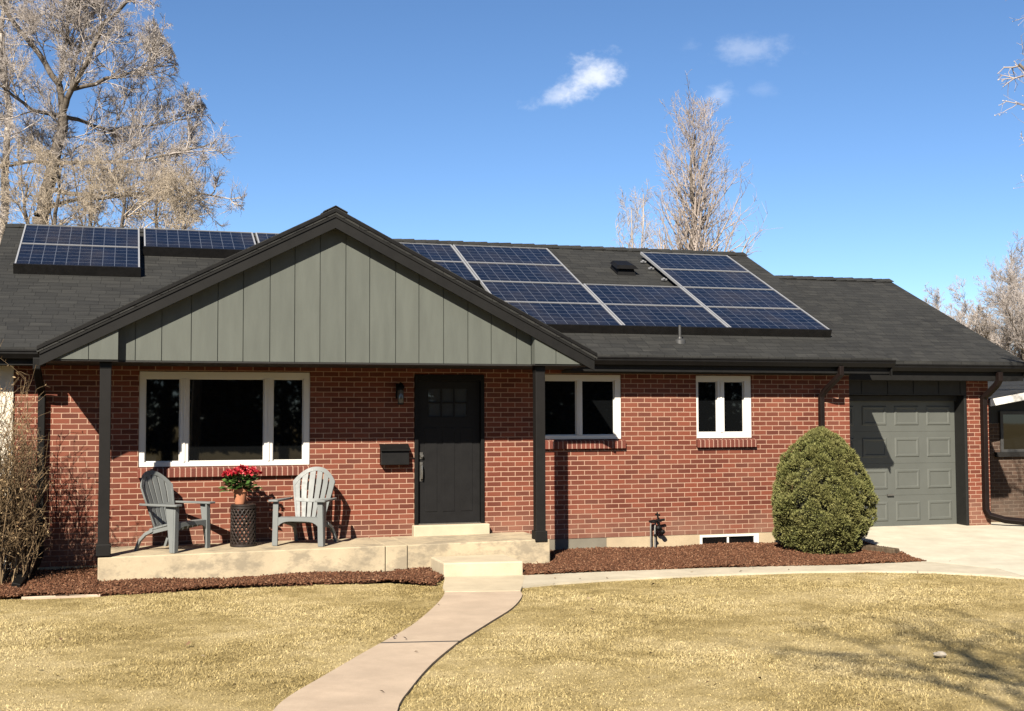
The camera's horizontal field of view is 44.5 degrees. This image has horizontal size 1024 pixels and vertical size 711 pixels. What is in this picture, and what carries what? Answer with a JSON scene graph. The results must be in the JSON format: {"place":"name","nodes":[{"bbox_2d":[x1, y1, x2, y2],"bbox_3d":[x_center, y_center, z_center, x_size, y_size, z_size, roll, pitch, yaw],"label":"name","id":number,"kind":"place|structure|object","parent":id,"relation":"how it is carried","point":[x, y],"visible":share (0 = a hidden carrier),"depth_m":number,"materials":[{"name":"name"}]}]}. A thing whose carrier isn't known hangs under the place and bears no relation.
{"place":"outdoors","nodes":[
{"label":"outdoors","id":0,"kind":"place"},
{"bbox_2d":[273,591,521,710],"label":"garden path","id":1,"kind":"structure","parent":0,"point":[395,672],"depth_m":9.81,"materials":[{"name":"beige concrete"}]},
{"bbox_2d":[381,641,459,643],"bbox_3d":[-0.783,2.442,10.628,0.682,0.020,0.055,0,-3,-6],"label":"path joint","id":2,"kind":"object","parent":1,"relation":"on","point":[422,641],"visible":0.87,"depth_m":10.64,"materials":[{"name":"concrete"}]},
{"bbox_2d":[0,563,1023,710],"bbox_3d":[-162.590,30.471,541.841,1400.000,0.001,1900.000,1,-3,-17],"label":"ground","id":3,"kind":"structure","parent":0,"point":[701,688],"depth_m":10.39,"materials":[{"name":"beige plant"}]},
{"bbox_2d":[0,0,38,242],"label":"bare tree","id":4,"kind":"object","parent":3,"relation":"on","point":[2,21],"visible":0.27,"depth_m":32.41,"materials":[{"name":"brown plant"}]},
{"bbox_2d":[21,594,99,599],"bbox_3d":[-4.862,2.613,13.502,0.802,0.058,0.056,1,-3,-16],"label":"bed edging","id":5,"kind":"object","parent":3,"relation":"on","point":[52,597],"visible":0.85,"depth_m":13.46,"materials":[{"name":"beige concrete"}]},
{"bbox_2d":[0,135,211,233],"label":"bare tree","id":6,"kind":"object","parent":3,"relation":"on","point":[180,211],"visible":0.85,"depth_m":28.04,"materials":[{"name":"brown plant"}]},
{"bbox_2d":[0,0,247,230],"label":"bare tree","id":7,"kind":"object","parent":3,"relation":"on","point":[58,124],"visible":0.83,"depth_m":30.77,"materials":[{"name":"brown plant"}]},
{"bbox_2d":[0,566,443,598],"bbox_3d":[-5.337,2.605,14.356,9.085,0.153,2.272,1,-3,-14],"label":"bark mulch","id":8,"kind":"object","parent":3,"relation":"on","point":[69,581],"visible":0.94,"depth_m":14.46,"materials":[{"name":"brown wood"}]},
{"bbox_2d":[0,339,53,584],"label":"bare shrub","id":9,"kind":"object","parent":8,"relation":"on","point":[11,539],"visible":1,"depth_m":14.30,"materials":[{"name":"brown plant"}]},
{"bbox_2d":[97,532,549,580],"bbox_3d":[-2.321,2.620,15.858,5.540,0.518,1.117,1,-3,-17],"label":"porch","id":10,"kind":"object","parent":3,"relation":"on","point":[227,560],"visible":0.48,"depth_m":15.36,"materials":[{"name":"concrete"}]},
{"bbox_2d":[134,470,214,552],"bbox_3d":[-4.160,1.896,15.325,0.740,0.967,0.750,-2,-3,25],"label":"adirondack chair","id":11,"kind":"object","parent":10,"relation":"on","point":[164,514],"visible":1,"depth_m":15.36,"materials":[{"name":"grey plastic"}]},
{"bbox_2d":[230,503,256,546],"bbox_3d":[-3.360,2.117,15.651,0.324,0.522,0.324,1,-3,-17],"label":"plant stand","id":12,"kind":"object","parent":10,"relation":"on","point":[251,521],"visible":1,"depth_m":15.54,"materials":[{"name":"metal"}]},
{"bbox_2d":[219,464,262,503],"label":"potted flowers","id":13,"kind":"object","parent":12,"relation":"on","point":[239,491],"visible":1,"depth_m":15.59,"materials":[{"name":"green plant"}]},
{"bbox_2d":[268,467,337,546],"bbox_3d":[-2.596,1.906,15.861,0.750,0.967,0.740,-1,-3,12],"label":"adirondack chair","id":14,"kind":"object","parent":10,"relation":"on","point":[320,509],"visible":1,"depth_m":16.03,"materials":[{"name":"grey plastic"}]},
{"bbox_2d":[442,575,523,592],"bbox_3d":[-0.348,2.672,14.815,1.091,0.060,2.174,0,-3,-9],"label":"path landing","id":15,"kind":"object","parent":3,"relation":"on","point":[483,583],"visible":0.45,"depth_m":14.38,"materials":[{"name":"concrete"}]},
{"bbox_2d":[431,554,522,576],"bbox_3d":[-0.442,2.607,15.427,0.960,0.205,0.806,1,-3,-17],"label":"front step","id":16,"kind":"object","parent":15,"relation":"on","point":[478,565],"visible":0.76,"depth_m":15.14,"materials":[{"name":"concrete"}]},
{"bbox_2d":[0,205,1023,586],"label":"brick house","id":17,"kind":"structure","parent":3,"relation":"on","point":[282,361],"depth_m":16.81,"materials":[{"name":"brick"}]},
{"bbox_2d":[13,243,140,276],"bbox_3d":[-6.236,-1.372,18.041,1.700,0.562,0.925,1,-3,-17],"label":"solar panel","id":18,"kind":"object","parent":17,"relation":"on","point":[73,260],"visible":1,"depth_m":17.85,"materials":[{"name":"blue glass"}]},
{"bbox_2d":[20,224,139,246],"bbox_3d":[-6.502,-1.796,18.926,1.670,0.443,0.892,1,-3,-17],"label":"solar panel","id":19,"kind":"object","parent":17,"relation":"attached to","point":[77,235],"visible":1,"depth_m":18.93,"materials":[{"name":"blue glass"}]},
{"bbox_2d":[143,228,255,258],"bbox_3d":[-4.846,-1.735,19.461,1.710,0.562,0.925,1,-3,-17],"label":"solar panel","id":20,"kind":"object","parent":17,"relation":"on","point":[189,243],"visible":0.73,"depth_m":19.30,"materials":[{"name":"blue glass"}]},
{"bbox_2d":[137,371,310,477],"bbox_3d":[-3.684,0.882,16.129,2.175,1.341,0.128,1,-3,-17],"label":"window","id":21,"kind":"structure","parent":17,"relation":"in","point":[186,418],"depth_m":16.16,"materials":[{"name":"white plastic"}]},
{"bbox_2d":[255,232,278,242],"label":"solar panel","id":22,"kind":"object","parent":17,"relation":"on","point":[260,237],"visible":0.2,"depth_m":20.07,"materials":[{"name":"blue glass"}]},
{"bbox_2d":[379,444,409,464],"bbox_3d":[-1.561,1.317,16.675,0.396,0.278,0.131,1,-3,-17],"label":"mailbox","id":23,"kind":"object","parent":17,"relation":"attached to","point":[394,454],"visible":1,"depth_m":16.64,"materials":[{"name":"black paint"}]},
{"bbox_2d":[396,382,404,404],"bbox_3d":[-1.493,0.508,16.724,0.110,0.300,0.160,1,-3,-17],"label":"wall lantern","id":24,"kind":"object","parent":17,"relation":"attached to","point":[400,387],"depth_m":16.67,"materials":[{"name":"black paint"}]},
{"bbox_2d":[399,242,463,261],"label":"solar panel","id":25,"kind":"object","parent":17,"relation":"attached to","point":[439,252],"visible":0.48,"depth_m":20.49,"materials":[{"name":"blue glass"}]},
{"bbox_2d":[418,381,479,522],"bbox_3d":[-0.852,1.305,16.996,0.874,1.915,0.114,1,-3,-17],"label":"door","id":26,"kind":"structure","parent":17,"relation":"in","point":[448,411],"depth_m":17.01,"materials":[{"name":"grey paint"}]},
{"bbox_2d":[433,261,479,286],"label":"solar panel","id":27,"kind":"object","parent":17,"relation":"on","point":[461,269],"visible":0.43,"depth_m":19.71,"materials":[{"name":"blue glass"}]},
{"bbox_2d":[453,245,562,264],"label":"solar panel","id":28,"kind":"object","parent":17,"relation":"attached to","point":[499,254],"visible":1,"depth_m":20.79,"materials":[{"name":"blue glass"}]},
{"bbox_2d":[466,262,581,283],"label":"solar panel","id":29,"kind":"object","parent":17,"relation":"attached to","point":[487,271],"visible":1,"depth_m":19.96,"materials":[{"name":"blue glass"}]},
{"bbox_2d":[480,280,600,303],"bbox_3d":[0.428,-0.953,19.125,1.667,0.427,0.858,1,-3,-17],"label":"solar panel","id":30,"kind":"object","parent":17,"relation":"attached to","point":[542,292],"visible":0.77,"depth_m":19.14,"materials":[{"name":"blue glass"}]},
{"bbox_2d":[505,301,623,333],"bbox_3d":[0.684,-0.553,18.273,1.697,0.528,0.891,1,-3,-17],"label":"solar panel","id":31,"kind":"object","parent":17,"relation":"on","point":[580,318],"visible":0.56,"depth_m":18.23,"materials":[{"name":"blue glass"}]},
{"bbox_2d":[545,374,625,448],"bbox_3d":[0.990,0.787,17.569,1.249,1.036,0.128,1,-3,-17],"label":"window","id":32,"kind":"structure","parent":17,"relation":"in","point":[576,406],"depth_m":17.58,"materials":[{"name":"white plastic"}]},
{"bbox_2d":[583,284,702,305],"bbox_3d":[2.049,-0.933,19.622,1.673,0.427,0.858,1,-3,-17],"label":"solar panel","id":33,"kind":"object","parent":17,"relation":"attached to","point":[638,294],"visible":1,"depth_m":19.62,"materials":[{"name":"blue glass"}]},
{"bbox_2d":[603,304,730,335],"bbox_3d":[2.305,-0.533,18.770,1.703,0.528,0.891,1,-3,-17],"label":"solar panel","id":34,"kind":"object","parent":17,"relation":"on","point":[660,319],"visible":1,"depth_m":18.63,"materials":[{"name":"blue glass"}]},
{"bbox_2d":[640,252,749,271],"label":"solar panel","id":35,"kind":"object","parent":17,"relation":"attached to","point":[658,260],"visible":1,"depth_m":21.78,"materials":[{"name":"blue glass"}]},
{"bbox_2d":[660,269,772,288],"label":"solar panel","id":36,"kind":"object","parent":17,"relation":"attached to","point":[711,278],"visible":1,"depth_m":20.95,"materials":[{"name":"blue glass"}]},
{"bbox_2d":[696,376,756,446],"bbox_3d":[3.099,0.812,18.216,0.943,1.036,0.128,1,-3,-17],"label":"window","id":37,"kind":"structure","parent":17,"relation":"in","point":[723,403],"depth_m":18.22,"materials":[{"name":"white plastic"}]},
{"bbox_2d":[700,533,758,543],"bbox_3d":[3.143,2.693,18.136,0.944,0.208,0.070,1,-3,-17],"label":"basement window","id":38,"kind":"structure","parent":17,"relation":"in","point":[753,537],"depth_m":18.12,"materials":[{"name":"white plastic"}]},
{"bbox_2d":[682,287,800,308],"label":"solar panel","id":39,"kind":"object","parent":17,"relation":"attached to","point":[737,297],"visible":1,"depth_m":20.12,"materials":[{"name":"blue glass"}]},
{"bbox_2d":[705,306,831,337],"bbox_3d":[3.933,-0.513,19.269,1.708,0.528,0.891,1,-3,-17],"label":"solar panel","id":40,"kind":"object","parent":17,"relation":"on","point":[767,322],"visible":1,"depth_m":19.12,"materials":[{"name":"blue glass"}]},
{"bbox_2d":[849,401,956,526],"bbox_3d":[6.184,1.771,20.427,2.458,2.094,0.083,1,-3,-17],"label":"garage door","id":41,"kind":"structure","parent":17,"relation":"in","point":[913,484],"depth_m":20.52,"materials":[{"name":"grey metal"}]},
{"bbox_2d":[613,181,666,248],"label":"bare tree","id":42,"kind":"object","parent":3,"relation":"on","point":[643,231],"visible":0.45,"depth_m":45.61,"materials":[{"name":"beige plant"}]},
{"bbox_2d":[632,69,775,259],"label":"bare tree","id":43,"kind":"object","parent":3,"relation":"on","point":[694,237],"visible":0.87,"depth_m":42.29,"materials":[{"name":"brown plant"}]},
{"bbox_2d":[523,540,926,574],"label":"bark mulch","id":44,"kind":"object","parent":3,"relation":"on","point":[610,559],"visible":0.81,"depth_m":16.51,"materials":[{"name":"brown wood"}]},
{"bbox_2d":[649,512,664,547],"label":"gas meter pipes","id":45,"kind":"object","parent":44,"relation":"on","point":[659,527],"visible":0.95,"depth_m":17.66,"materials":[{"name":"grey metal"}]},
{"bbox_2d":[770,426,879,554],"bbox_3d":[4.323,1.919,17.500,1.569,1.893,1.489,1,-3,-17],"label":"evergreen shrub","id":46,"kind":"object","parent":44,"relation":"on","point":[819,507],"visible":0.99,"depth_m":17.12,"materials":[{"name":"green plant"}]},
{"bbox_2d":[857,544,898,553],"bbox_3d":[5.038,2.704,17.340,0.131,0.150,0.687,2,-4,-38],"label":"landscape timber","id":47,"kind":"object","parent":44,"relation":"on","point":[891,550],"visible":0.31,"depth_m":17.23,"materials":[{"name":"brown wood"}]},
{"bbox_2d":[522,561,1023,587],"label":"kerb strip","id":48,"kind":"object","parent":3,"relation":"on","point":[922,567],"visible":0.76,"depth_m":15.40,"materials":[{"name":"concrete"}]},
{"bbox_2d":[933,651,946,657],"bbox_3d":[3.397,2.373,9.941,0.102,0.051,0.066,-1,-3,12],"label":"pale stone","id":49,"kind":"object","parent":3,"relation":"on","point":[941,654],"visible":1,"depth_m":9.92,"materials":[{"name":"beige stone"}]},
{"bbox_2d":[923,282,1021,354],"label":"bare tree","id":50,"kind":"object","parent":3,"relation":"on","point":[958,319],"visible":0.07,"depth_m":55.60,"materials":[{"name":"brown plant"}]},
{"bbox_2d":[948,275,1023,360],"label":"bare tree","id":51,"kind":"object","parent":3,"relation":"on","point":[1016,337],"visible":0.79,"depth_m":48.50,"materials":[{"name":"brown plant"}]},
{"bbox_2d":[972,230,1023,357],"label":"bare tree","id":52,"kind":"object","parent":3,"relation":"on","point":[1012,277],"visible":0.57,"depth_m":53.76,"materials":[{"name":"brown plant"}]},
{"bbox_2d":[988,378,1023,521],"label":"neighbour house","id":53,"kind":"structure","parent":3,"relation":"on","point":[1006,423],"depth_m":23.14,"materials":[{"name":"brown brick"}]},
{"bbox_2d":[995,411,1023,456],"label":"window","id":54,"kind":"structure","parent":53,"relation":"in","point":[1011,423],"depth_m":23.19,"materials":[{"name":"grey glass"}]},
{"bbox_2d":[994,17,1023,188],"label":"bare tree","id":55,"kind":"object","parent":3,"relation":"on","point":[1020,65],"visible":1,"depth_m":18.60,"materials":[{"name":"brown plant"}]},
{"bbox_2d":[0,0,1023,352],"label":"sky","id":56,"kind":"structure","parent":0,"point":[875,146],"materials":[{"name":"blue"}]},
{"bbox_2d":[861,522,1023,575],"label":"driveway","id":57,"kind":"structure","parent":0,"point":[998,545],"depth_m":18.31,"materials":[{"name":"concrete"}]}
]}

